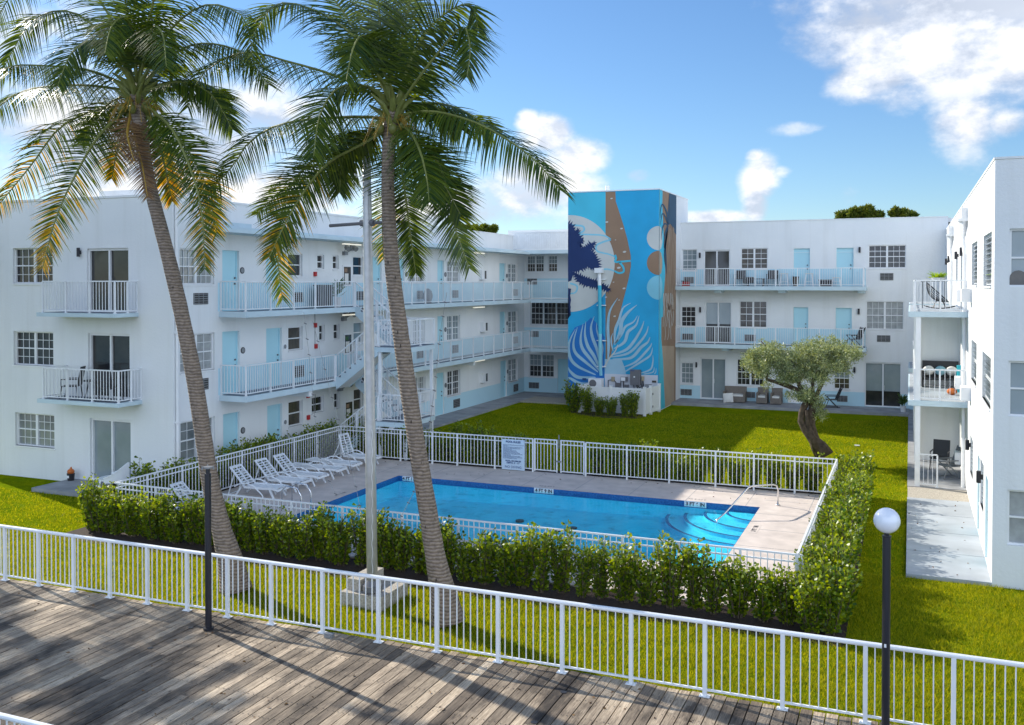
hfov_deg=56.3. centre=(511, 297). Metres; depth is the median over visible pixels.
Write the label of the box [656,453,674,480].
hedge shrub
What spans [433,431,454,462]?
hedge shrub
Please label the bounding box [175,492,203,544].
hedge shrub
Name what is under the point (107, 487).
hedge shrub
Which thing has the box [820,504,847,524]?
hedge shrub
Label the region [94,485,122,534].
hedge shrub
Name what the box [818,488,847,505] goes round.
hedge shrub
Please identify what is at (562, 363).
door
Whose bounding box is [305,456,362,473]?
sun lounger
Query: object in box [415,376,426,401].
window
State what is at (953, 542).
pavement
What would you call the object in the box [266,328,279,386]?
door
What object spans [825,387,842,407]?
folding chair
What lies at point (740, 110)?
sky
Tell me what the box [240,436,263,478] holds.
hedge shrub
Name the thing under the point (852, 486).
hedge shrub
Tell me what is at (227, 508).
hedge shrub
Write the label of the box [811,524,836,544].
hedge shrub
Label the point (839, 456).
hedge shrub
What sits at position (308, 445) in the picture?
hedge shrub
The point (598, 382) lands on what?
condenser unit
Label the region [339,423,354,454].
hedge shrub
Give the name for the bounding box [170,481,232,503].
sun lounger
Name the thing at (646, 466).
hedge shrub
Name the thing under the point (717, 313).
sliding door
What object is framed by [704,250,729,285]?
sliding door
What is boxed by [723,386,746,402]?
wicker loveseat
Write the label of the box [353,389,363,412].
window
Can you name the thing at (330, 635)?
outlet box
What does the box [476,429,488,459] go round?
hedge shrub
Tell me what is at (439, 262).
door
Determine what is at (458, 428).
hedge shrub
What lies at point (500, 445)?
hedge shrub
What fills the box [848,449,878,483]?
hedge shrub
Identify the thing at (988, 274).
window
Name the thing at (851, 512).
hedge shrub
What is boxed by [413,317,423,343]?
window
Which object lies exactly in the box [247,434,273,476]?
hedge shrub
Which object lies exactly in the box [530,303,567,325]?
window
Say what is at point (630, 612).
boardwalk railing
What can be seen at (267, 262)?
door
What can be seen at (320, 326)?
window
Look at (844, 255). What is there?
door
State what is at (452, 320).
window
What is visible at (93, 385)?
patio table
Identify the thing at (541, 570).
hedge shrub
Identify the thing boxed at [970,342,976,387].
window
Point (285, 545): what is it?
hedge shrub
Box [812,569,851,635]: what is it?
hedge shrub
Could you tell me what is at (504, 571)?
hedge shrub
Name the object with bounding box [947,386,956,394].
toy bag
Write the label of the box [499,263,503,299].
door
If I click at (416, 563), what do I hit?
hedge shrub
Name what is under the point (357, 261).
window
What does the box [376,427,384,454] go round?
hedge shrub
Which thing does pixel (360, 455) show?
sun lounger
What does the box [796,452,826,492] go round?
hedge shrub
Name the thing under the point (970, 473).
window
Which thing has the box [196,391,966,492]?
path
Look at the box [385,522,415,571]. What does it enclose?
hedge shrub
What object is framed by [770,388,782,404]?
wicker armchair
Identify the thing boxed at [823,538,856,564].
hedge shrub
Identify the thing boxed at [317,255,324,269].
window
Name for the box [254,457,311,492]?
sun lounger
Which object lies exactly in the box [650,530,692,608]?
hedge shrub
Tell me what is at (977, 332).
apartment building
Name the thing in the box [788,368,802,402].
door
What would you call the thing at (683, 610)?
mulch bed
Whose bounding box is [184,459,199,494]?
hedge shrub
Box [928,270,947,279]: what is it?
planter
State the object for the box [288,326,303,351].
window
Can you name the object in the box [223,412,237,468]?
door
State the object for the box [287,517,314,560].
hedge shrub
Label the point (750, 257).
window
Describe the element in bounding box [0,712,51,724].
seaward railing
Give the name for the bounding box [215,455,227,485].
hedge shrub
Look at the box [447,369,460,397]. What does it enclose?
window
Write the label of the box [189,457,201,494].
hedge shrub
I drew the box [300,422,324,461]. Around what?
hedge shrub
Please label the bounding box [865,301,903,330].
window
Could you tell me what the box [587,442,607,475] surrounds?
hedge shrub
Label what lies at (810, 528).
pool fence
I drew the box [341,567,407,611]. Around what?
concrete base
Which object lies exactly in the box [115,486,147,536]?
hedge shrub
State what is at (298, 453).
hedge shrub
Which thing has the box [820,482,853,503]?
hedge shrub
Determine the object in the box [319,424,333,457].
hedge shrub
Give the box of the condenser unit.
[588,378,603,386]
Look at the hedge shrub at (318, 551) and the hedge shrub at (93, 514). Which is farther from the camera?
the hedge shrub at (93, 514)
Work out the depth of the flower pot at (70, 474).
32.13 m
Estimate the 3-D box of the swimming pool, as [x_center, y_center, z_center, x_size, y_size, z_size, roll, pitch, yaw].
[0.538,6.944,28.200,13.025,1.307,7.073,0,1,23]
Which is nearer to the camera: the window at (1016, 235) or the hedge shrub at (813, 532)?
the window at (1016, 235)
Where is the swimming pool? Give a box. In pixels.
[293,474,760,565]
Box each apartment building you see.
[0,188,530,482]
[508,216,952,409]
[908,156,1023,589]
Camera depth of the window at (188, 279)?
31.77 m
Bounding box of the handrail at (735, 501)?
[716,484,779,524]
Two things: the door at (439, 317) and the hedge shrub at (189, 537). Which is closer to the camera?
the hedge shrub at (189, 537)
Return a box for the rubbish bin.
[793,276,798,285]
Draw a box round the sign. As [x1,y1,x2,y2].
[502,439,524,470]
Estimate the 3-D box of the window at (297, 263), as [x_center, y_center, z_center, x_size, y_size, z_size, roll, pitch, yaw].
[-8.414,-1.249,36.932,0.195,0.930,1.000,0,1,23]
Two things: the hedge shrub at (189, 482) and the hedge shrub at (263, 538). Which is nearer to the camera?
the hedge shrub at (263, 538)
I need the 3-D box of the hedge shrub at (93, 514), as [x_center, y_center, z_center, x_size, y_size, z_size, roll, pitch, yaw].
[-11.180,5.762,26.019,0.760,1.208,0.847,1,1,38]
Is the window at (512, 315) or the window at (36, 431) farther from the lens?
the window at (512, 315)
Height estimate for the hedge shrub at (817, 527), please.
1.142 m
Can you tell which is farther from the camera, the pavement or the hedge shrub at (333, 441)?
the hedge shrub at (333, 441)
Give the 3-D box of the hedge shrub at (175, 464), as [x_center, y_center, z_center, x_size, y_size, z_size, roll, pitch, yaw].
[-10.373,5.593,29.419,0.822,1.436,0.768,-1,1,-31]
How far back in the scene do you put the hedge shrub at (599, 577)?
20.44 m
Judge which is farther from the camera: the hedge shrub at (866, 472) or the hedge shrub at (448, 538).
the hedge shrub at (866, 472)
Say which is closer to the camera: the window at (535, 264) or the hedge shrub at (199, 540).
the hedge shrub at (199, 540)
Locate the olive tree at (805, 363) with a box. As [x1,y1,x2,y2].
[739,333,866,457]
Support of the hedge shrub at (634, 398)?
on the mulch bed
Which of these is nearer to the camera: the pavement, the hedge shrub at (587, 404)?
the pavement
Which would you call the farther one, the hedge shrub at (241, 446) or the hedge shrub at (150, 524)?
the hedge shrub at (241, 446)
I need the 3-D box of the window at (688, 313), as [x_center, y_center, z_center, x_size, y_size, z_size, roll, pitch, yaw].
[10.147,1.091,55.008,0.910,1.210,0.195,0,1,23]
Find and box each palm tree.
[0,0,284,594]
[175,0,576,627]
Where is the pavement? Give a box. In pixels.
[906,497,991,585]
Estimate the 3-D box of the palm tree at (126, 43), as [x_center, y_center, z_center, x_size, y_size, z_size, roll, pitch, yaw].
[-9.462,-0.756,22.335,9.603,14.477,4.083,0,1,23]
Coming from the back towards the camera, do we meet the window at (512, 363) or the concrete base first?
the window at (512, 363)
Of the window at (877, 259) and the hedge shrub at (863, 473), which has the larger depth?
the window at (877, 259)
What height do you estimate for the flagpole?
9.228 m
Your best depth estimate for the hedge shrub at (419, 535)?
22.01 m
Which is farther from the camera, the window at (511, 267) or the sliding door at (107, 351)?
the window at (511, 267)
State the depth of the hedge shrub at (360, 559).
22.82 m
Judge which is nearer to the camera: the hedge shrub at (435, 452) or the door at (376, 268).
the hedge shrub at (435, 452)
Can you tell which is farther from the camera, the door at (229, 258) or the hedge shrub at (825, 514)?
the door at (229, 258)
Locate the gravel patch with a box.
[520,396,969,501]
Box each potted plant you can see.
[333,278,344,306]
[898,393,907,411]
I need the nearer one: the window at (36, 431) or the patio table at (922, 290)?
the window at (36, 431)
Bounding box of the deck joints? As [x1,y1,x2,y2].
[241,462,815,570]
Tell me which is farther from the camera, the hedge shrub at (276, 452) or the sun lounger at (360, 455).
the sun lounger at (360, 455)
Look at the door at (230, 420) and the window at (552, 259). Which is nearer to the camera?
the door at (230, 420)
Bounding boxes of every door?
[89,248,128,311]
[90,333,129,398]
[92,418,130,481]
[222,250,236,310]
[222,331,237,393]
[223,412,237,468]
[266,253,279,308]
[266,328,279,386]
[267,404,279,439]
[373,257,379,304]
[399,259,402,289]
[437,260,441,300]
[437,372,442,414]
[438,316,441,358]
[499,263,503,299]
[500,312,503,348]
[501,360,504,396]
[558,359,567,391]
[700,358,725,398]
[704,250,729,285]
[705,301,730,342]
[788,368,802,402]
[794,248,809,285]
[794,307,807,342]
[836,248,853,285]
[836,308,851,344]
[865,362,900,407]
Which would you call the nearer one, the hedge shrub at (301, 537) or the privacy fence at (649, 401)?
the hedge shrub at (301, 537)
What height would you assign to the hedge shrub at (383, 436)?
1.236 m
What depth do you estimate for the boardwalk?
15.96 m
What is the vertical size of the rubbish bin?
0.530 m
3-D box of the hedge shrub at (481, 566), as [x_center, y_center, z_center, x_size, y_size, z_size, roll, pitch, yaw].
[-0.596,5.798,21.492,0.877,1.282,0.847,-1,1,-41]
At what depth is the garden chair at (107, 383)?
31.21 m
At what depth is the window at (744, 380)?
53.85 m
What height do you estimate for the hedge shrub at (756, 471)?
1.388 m
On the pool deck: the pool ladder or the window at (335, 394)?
the pool ladder
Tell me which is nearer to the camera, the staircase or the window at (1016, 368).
the window at (1016, 368)
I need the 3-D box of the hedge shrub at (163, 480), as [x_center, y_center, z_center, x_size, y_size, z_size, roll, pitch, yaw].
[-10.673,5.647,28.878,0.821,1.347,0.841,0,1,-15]
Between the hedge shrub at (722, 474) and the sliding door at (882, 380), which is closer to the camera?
the hedge shrub at (722, 474)
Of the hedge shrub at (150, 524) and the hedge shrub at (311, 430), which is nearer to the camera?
the hedge shrub at (150, 524)
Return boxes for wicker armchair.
[756,387,768,403]
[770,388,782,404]
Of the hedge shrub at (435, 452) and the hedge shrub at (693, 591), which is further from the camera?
the hedge shrub at (435, 452)
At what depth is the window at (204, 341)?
32.35 m
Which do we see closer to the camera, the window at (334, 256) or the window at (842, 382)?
the window at (334, 256)
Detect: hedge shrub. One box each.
[75,472,107,530]
[82,489,118,532]
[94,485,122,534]
[99,481,126,498]
[101,488,131,535]
[114,477,139,500]
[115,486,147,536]
[129,456,155,503]
[134,498,155,537]
[135,491,173,540]
[150,461,171,500]
[155,488,177,541]
[159,498,188,543]
[161,457,188,503]
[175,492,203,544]
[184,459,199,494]
[185,495,204,545]
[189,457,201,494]
[194,498,229,547]
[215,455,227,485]
[216,440,239,487]
[224,498,240,519]
[225,444,254,483]
[226,498,254,549]
[235,507,266,552]
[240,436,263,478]
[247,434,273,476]
[248,505,277,554]
[260,433,283,472]
[265,505,294,555]
[268,430,297,470]
[272,512,299,558]
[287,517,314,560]
[288,438,302,466]
[295,432,313,462]
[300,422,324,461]
[301,500,334,560]
[317,516,347,562]
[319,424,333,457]
[322,418,339,455]
[324,515,354,565]
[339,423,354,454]
[345,412,364,428]
[347,503,366,566]
[349,421,364,453]
[357,507,391,566]
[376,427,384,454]
[377,427,396,458]
[377,514,410,569]
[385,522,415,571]
[395,425,406,459]
[402,532,425,573]
[414,517,448,575]
[423,428,442,461]
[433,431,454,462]
[440,515,465,575]
[447,420,465,452]
[448,431,466,464]
[450,538,475,582]
[461,527,505,584]
[466,420,485,465]
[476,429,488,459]
[478,425,499,466]
[489,536,520,586]
[493,432,512,465]
[502,523,538,588]
[510,430,528,458]
[525,521,553,592]
[544,519,580,593]
[561,379,584,412]
[568,542,593,597]
[580,385,595,413]
[586,535,615,598]
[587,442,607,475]
[592,395,605,415]
[604,395,618,415]
[605,532,643,602]
[607,442,622,476]
[618,390,630,416]
[620,442,639,477]
[627,390,640,416]
[629,552,660,606]
[636,438,660,479]
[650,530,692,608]
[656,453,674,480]
[674,451,690,482]
[682,537,710,610]
[693,446,707,483]
[696,551,730,614]
[708,447,727,485]
[717,553,759,617]
[723,451,746,486]
[742,561,783,622]
[747,447,764,488]
[761,450,783,489]
[768,566,808,625]
[781,458,803,491]
[790,563,830,633]
[792,540,834,565]
[793,546,827,579]
[793,553,835,594]
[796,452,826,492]
[803,541,825,559]
[806,535,834,550]
[808,529,837,550]
[809,505,848,533]
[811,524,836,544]
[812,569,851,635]
[813,521,835,539]
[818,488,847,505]
[819,478,846,496]
[819,501,849,514]
[819,528,849,567]
[819,560,861,625]
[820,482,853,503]
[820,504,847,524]
[822,496,837,510]
[822,537,856,569]
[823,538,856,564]
[824,530,861,576]
[825,509,863,568]
[830,496,866,542]
[831,452,860,469]
[832,465,854,486]
[832,496,868,554]
[832,558,863,615]
[834,468,858,479]
[836,491,868,529]
[837,460,858,474]
[837,476,871,529]
[839,488,871,539]
[841,470,871,494]
[842,469,873,495]
[842,481,868,492]
[843,470,870,491]
[844,521,861,566]
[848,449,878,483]
[848,467,875,497]
[849,456,870,477]
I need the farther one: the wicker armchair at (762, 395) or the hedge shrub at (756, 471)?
the wicker armchair at (762, 395)
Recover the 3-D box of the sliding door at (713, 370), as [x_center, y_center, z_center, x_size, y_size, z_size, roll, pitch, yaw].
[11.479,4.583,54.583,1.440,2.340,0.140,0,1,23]
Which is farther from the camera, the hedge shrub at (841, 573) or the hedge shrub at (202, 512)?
the hedge shrub at (202, 512)
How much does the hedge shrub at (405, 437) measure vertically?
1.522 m
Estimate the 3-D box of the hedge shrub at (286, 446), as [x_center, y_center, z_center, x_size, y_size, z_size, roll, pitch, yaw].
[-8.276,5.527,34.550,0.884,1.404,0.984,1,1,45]
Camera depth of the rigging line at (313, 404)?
20.66 m
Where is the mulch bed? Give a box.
[52,411,868,646]
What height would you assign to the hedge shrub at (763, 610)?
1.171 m
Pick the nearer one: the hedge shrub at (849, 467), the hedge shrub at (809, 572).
the hedge shrub at (809, 572)
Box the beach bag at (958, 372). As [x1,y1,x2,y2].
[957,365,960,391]
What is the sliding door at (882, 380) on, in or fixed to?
in the apartment building at (878, 266)
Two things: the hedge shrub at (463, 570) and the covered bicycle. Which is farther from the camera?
the covered bicycle
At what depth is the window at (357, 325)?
41.34 m
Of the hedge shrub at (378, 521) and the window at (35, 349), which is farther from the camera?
the window at (35, 349)
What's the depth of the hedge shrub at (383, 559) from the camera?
22.50 m
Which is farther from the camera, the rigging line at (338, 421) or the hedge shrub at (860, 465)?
the hedge shrub at (860, 465)
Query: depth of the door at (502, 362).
56.14 m
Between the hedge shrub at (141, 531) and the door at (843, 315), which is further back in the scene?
the door at (843, 315)
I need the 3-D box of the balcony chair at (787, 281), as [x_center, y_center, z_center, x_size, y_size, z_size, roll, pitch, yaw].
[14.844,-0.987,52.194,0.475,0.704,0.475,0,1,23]
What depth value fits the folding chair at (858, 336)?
50.75 m
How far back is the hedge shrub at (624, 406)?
48.04 m
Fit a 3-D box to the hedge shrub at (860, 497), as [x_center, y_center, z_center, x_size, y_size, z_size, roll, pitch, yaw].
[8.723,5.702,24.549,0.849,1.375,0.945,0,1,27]
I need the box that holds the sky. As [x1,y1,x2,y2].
[0,0,1023,234]
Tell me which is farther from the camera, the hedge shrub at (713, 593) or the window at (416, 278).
the window at (416, 278)
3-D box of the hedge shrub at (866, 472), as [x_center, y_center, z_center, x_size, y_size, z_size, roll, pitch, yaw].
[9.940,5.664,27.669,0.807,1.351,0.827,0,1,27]
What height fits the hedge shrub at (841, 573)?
1.336 m
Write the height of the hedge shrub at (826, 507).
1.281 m
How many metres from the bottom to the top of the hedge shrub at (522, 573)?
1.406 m
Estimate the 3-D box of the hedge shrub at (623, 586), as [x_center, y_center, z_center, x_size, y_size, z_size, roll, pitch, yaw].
[2.334,5.748,20.349,0.864,1.419,0.886,0,1,-11]
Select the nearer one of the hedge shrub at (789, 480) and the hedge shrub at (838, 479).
the hedge shrub at (838, 479)
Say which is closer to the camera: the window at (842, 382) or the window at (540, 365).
the window at (842, 382)
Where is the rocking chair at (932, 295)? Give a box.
[924,282,955,308]
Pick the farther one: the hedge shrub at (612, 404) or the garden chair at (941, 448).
the hedge shrub at (612, 404)
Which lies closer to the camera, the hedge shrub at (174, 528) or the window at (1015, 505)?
the window at (1015, 505)
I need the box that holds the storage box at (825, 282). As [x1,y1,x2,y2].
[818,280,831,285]
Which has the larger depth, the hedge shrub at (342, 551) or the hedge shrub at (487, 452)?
the hedge shrub at (487, 452)
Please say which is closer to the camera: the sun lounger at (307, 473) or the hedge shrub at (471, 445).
the sun lounger at (307, 473)
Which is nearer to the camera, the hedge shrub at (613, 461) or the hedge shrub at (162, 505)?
the hedge shrub at (162, 505)
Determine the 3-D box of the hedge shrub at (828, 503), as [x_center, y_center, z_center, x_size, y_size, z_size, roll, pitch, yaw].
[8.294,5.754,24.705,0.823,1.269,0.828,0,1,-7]
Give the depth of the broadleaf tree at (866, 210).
70.04 m
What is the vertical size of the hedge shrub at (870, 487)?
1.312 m
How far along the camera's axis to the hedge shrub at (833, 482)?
26.91 m
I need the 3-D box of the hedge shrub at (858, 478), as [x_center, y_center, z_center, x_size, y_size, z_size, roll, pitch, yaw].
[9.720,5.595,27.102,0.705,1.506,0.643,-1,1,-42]
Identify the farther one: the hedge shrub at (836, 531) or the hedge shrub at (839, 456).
the hedge shrub at (839, 456)
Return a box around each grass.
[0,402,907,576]
[0,578,903,724]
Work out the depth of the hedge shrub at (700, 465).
32.18 m
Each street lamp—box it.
[201,464,213,630]
[873,508,900,724]
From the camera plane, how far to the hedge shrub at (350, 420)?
38.93 m
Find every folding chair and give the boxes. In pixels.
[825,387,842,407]
[846,327,865,346]
[934,445,960,478]
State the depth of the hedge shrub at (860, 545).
22.32 m
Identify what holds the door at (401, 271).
in the apartment building at (98, 299)
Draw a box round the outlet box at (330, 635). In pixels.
[324,632,334,638]
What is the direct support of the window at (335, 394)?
in the apartment building at (98, 299)
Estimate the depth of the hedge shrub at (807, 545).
20.56 m
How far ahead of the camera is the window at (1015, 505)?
21.28 m
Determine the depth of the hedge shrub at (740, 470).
31.78 m
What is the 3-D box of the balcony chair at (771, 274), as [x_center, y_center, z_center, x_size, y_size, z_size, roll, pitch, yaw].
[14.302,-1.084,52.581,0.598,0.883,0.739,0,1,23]
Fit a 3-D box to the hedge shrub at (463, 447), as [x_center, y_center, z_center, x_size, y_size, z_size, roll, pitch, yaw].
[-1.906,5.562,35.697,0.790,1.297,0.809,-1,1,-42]
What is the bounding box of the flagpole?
[329,152,404,592]
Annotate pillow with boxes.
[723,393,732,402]
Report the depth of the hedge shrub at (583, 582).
20.53 m
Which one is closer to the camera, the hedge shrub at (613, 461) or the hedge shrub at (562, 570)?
the hedge shrub at (562, 570)
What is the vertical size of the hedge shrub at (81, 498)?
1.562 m
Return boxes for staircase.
[335,282,434,460]
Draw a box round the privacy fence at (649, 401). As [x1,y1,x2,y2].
[578,383,660,416]
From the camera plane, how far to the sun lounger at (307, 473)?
32.27 m
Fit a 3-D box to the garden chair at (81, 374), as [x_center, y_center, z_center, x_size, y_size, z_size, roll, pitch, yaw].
[-14.611,2.805,31.848,0.689,1.053,0.548,0,1,-7]
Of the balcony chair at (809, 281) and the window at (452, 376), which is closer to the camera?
the window at (452, 376)
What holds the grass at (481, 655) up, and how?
on the lawn at (14, 484)
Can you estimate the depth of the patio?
31.11 m
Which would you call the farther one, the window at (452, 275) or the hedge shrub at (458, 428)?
the window at (452, 275)
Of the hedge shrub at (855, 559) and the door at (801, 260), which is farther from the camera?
the door at (801, 260)
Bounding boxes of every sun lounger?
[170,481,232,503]
[228,464,288,498]
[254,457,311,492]
[271,453,328,486]
[287,461,346,478]
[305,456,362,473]
[332,433,381,465]
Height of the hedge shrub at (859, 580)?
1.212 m
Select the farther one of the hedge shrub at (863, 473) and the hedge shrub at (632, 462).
the hedge shrub at (632, 462)
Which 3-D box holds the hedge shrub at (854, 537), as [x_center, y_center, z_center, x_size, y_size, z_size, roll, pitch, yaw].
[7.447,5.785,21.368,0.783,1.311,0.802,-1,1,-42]
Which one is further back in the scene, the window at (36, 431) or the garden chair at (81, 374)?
the window at (36, 431)
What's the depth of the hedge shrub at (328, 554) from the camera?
23.05 m
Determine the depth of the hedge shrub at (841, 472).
28.84 m
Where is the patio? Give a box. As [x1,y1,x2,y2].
[31,479,153,496]
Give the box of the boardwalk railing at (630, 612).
[0,524,1023,724]
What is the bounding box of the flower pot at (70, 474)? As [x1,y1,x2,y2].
[67,467,74,480]
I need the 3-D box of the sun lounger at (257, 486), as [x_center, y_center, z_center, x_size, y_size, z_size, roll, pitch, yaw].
[-8.033,5.816,30.312,1.922,0.919,0.724,0,1,21]
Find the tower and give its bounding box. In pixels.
[568,186,687,409]
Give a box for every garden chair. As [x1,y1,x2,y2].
[59,366,85,398]
[96,371,123,401]
[98,462,129,486]
[929,439,949,469]
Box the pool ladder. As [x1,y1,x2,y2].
[281,482,311,520]
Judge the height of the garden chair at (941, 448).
1.003 m
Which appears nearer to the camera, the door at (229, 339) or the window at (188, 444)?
the window at (188, 444)
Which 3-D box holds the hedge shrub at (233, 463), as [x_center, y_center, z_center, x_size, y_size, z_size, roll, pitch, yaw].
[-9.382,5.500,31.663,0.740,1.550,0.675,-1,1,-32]
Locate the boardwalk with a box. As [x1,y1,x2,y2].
[0,577,895,724]
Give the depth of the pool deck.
30.63 m
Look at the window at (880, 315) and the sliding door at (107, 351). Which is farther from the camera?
the window at (880, 315)
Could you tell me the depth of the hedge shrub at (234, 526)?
24.15 m
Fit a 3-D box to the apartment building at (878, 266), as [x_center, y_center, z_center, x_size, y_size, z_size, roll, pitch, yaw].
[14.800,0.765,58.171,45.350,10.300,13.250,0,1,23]
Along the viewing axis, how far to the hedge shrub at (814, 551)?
19.57 m
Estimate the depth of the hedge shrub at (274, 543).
23.63 m
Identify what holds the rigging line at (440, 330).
hanging from the flagpole
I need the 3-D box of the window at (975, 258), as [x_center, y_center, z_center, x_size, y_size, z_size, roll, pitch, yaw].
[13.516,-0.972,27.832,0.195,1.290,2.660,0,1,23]
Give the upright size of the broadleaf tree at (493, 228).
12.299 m
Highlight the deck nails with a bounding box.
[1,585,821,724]
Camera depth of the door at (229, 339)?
33.56 m
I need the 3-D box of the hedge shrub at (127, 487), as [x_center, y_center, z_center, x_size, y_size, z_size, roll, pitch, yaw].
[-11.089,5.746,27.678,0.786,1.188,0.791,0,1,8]
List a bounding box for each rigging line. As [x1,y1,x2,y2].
[304,316,336,494]
[313,323,364,524]
[393,293,446,530]
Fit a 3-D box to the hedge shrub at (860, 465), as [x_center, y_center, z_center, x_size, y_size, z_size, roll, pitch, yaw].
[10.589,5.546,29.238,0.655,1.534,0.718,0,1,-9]
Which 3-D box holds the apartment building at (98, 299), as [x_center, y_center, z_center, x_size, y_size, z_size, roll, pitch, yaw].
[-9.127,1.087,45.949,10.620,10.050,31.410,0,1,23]
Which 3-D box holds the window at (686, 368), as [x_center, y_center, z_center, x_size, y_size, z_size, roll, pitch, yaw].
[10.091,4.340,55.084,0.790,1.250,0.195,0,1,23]
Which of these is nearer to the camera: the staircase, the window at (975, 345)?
the window at (975, 345)
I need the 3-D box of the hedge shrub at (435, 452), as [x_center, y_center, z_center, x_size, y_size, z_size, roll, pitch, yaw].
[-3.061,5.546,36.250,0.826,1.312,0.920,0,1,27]
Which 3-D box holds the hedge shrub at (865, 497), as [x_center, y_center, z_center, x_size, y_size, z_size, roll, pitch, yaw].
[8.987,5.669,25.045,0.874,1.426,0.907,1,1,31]
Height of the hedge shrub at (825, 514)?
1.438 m
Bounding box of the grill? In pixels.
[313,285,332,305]
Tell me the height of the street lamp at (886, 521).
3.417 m
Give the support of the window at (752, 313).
in the apartment building at (878, 266)
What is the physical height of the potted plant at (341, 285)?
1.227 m
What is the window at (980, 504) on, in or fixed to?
in the apartment building at (977, 332)
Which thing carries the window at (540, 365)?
in the apartment building at (878, 266)
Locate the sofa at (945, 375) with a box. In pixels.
[922,360,958,386]
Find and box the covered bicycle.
[423,288,432,302]
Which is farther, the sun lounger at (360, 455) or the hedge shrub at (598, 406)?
the hedge shrub at (598, 406)
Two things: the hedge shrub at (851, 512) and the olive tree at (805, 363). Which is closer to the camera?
the hedge shrub at (851, 512)
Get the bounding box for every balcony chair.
[733,270,745,285]
[766,270,777,285]
[779,273,788,285]
[804,273,813,285]
[832,277,840,285]
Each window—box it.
[12,248,52,284]
[12,331,52,367]
[14,412,54,449]
[180,248,215,285]
[180,333,215,374]
[180,417,215,462]
[288,253,303,277]
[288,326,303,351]
[288,400,303,428]
[311,396,324,414]
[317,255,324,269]
[319,325,325,341]
[332,255,339,269]
[333,324,340,340]
[334,393,340,409]
[353,256,362,276]
[353,322,361,344]
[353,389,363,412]
[409,266,424,283]
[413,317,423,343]
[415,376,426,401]
[447,261,458,283]
[447,315,458,341]
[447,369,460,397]
[508,264,515,282]
[508,311,516,333]
[508,358,518,382]
[526,255,543,272]
[528,354,553,377]
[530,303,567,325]
[547,255,557,272]
[680,306,695,327]
[680,362,693,384]
[681,249,696,271]
[736,359,764,386]
[739,301,766,328]
[740,248,767,269]
[833,367,849,389]
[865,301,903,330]
[868,245,906,268]
[969,437,972,480]
[970,242,977,286]
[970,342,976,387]
[979,463,983,514]
[980,355,990,411]
[982,233,991,287]
[1007,490,1023,545]
[1008,361,1023,416]
[1009,229,1023,286]
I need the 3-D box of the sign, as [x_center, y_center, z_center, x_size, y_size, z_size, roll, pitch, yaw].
[0.041,5.624,34.333,0.890,1.090,0.026,0,1,23]
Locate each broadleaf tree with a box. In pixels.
[465,223,498,232]
[834,203,884,218]
[887,205,919,216]
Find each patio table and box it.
[82,379,96,399]
[921,281,947,307]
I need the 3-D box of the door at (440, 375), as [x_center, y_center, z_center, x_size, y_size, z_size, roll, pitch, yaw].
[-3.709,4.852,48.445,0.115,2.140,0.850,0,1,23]
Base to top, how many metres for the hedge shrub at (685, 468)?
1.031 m
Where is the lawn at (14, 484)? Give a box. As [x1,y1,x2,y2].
[0,402,1023,724]
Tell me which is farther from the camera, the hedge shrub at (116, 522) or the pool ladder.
the pool ladder
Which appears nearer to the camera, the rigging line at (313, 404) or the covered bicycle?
the rigging line at (313, 404)
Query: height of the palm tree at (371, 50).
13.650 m
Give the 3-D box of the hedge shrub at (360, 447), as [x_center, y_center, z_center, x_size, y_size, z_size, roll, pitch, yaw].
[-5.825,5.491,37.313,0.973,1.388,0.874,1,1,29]
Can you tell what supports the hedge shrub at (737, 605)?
on the mulch bed
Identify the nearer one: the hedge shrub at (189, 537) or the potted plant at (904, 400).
the hedge shrub at (189, 537)
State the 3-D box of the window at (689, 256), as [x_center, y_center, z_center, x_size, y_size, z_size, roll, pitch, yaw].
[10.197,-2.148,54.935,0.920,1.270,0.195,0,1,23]
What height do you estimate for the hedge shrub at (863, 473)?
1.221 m
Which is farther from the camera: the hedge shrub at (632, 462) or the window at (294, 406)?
the window at (294, 406)
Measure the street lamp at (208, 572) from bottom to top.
3.150 m
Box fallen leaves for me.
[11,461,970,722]
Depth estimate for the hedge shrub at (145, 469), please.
28.18 m
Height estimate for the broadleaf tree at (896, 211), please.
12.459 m
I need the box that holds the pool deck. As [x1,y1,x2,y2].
[176,456,819,612]
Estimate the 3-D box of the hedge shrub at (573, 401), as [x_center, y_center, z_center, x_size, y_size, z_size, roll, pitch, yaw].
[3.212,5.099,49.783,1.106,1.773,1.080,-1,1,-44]
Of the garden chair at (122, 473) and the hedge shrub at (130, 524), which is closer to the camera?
the hedge shrub at (130, 524)
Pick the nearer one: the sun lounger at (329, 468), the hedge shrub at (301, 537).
the hedge shrub at (301, 537)
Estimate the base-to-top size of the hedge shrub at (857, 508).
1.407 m
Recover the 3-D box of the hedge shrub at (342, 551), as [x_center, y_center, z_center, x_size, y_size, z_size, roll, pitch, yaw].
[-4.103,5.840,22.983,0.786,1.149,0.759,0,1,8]
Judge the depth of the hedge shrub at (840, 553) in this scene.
19.80 m
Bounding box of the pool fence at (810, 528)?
[113,425,837,601]

